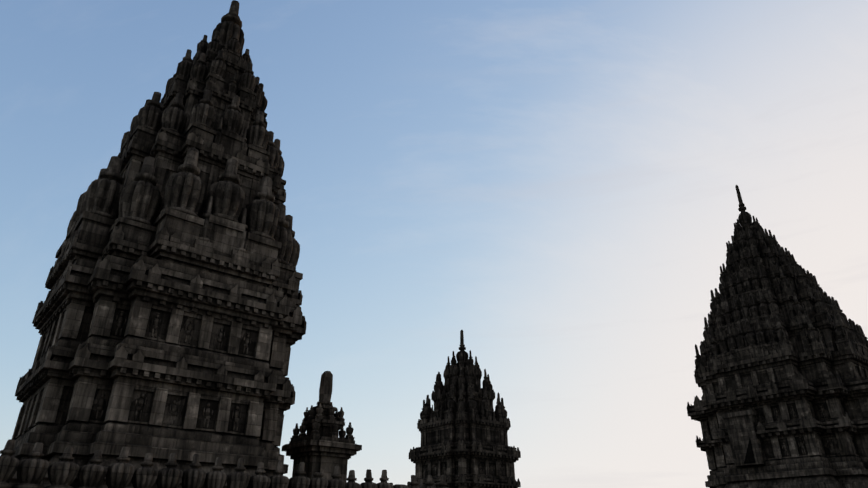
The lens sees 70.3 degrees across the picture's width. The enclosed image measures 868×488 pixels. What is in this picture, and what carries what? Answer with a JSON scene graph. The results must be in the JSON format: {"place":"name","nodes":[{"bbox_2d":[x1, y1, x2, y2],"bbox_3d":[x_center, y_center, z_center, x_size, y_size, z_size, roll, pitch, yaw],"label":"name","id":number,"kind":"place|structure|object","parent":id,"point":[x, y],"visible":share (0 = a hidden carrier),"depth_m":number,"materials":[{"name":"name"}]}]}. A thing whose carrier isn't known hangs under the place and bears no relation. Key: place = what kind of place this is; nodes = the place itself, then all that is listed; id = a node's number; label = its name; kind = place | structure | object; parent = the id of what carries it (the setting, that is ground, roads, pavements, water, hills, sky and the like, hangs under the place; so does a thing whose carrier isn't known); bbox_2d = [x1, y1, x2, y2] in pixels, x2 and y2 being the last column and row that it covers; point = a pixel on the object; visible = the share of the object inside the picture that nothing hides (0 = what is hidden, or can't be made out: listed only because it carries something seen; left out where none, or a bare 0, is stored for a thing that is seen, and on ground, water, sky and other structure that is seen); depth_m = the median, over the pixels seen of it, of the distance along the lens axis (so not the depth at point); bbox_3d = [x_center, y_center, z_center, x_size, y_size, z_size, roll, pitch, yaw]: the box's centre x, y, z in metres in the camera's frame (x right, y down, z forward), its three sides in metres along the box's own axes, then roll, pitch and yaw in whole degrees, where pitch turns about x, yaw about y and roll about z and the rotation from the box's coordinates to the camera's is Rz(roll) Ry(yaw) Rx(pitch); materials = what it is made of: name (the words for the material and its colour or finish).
{"place":"outdoors","nodes":[
{"label":"outdoors","id":0,"kind":"place"},
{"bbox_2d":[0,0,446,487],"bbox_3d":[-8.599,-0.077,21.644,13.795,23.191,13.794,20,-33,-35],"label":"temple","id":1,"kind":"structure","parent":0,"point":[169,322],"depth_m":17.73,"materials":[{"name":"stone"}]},
{"bbox_2d":[0,0,867,487],"label":"sky","id":2,"kind":"structure","parent":0,"point":[551,184],"materials":[{"name":"blue"}]},
{"bbox_2d":[409,330,520,487],"bbox_3d":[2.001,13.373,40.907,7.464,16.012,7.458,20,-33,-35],"label":"temple","id":3,"kind":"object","parent":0,"point":[463,427],"visible":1,"depth_m":39.45,"materials":[{"name":"stone"}]},
{"bbox_2d":[687,185,867,487],"bbox_3d":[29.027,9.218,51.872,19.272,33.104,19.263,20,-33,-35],"label":"temple","id":4,"kind":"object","parent":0,"point":[781,371],"visible":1,"depth_m":46.58,"materials":[{"name":"stone"}]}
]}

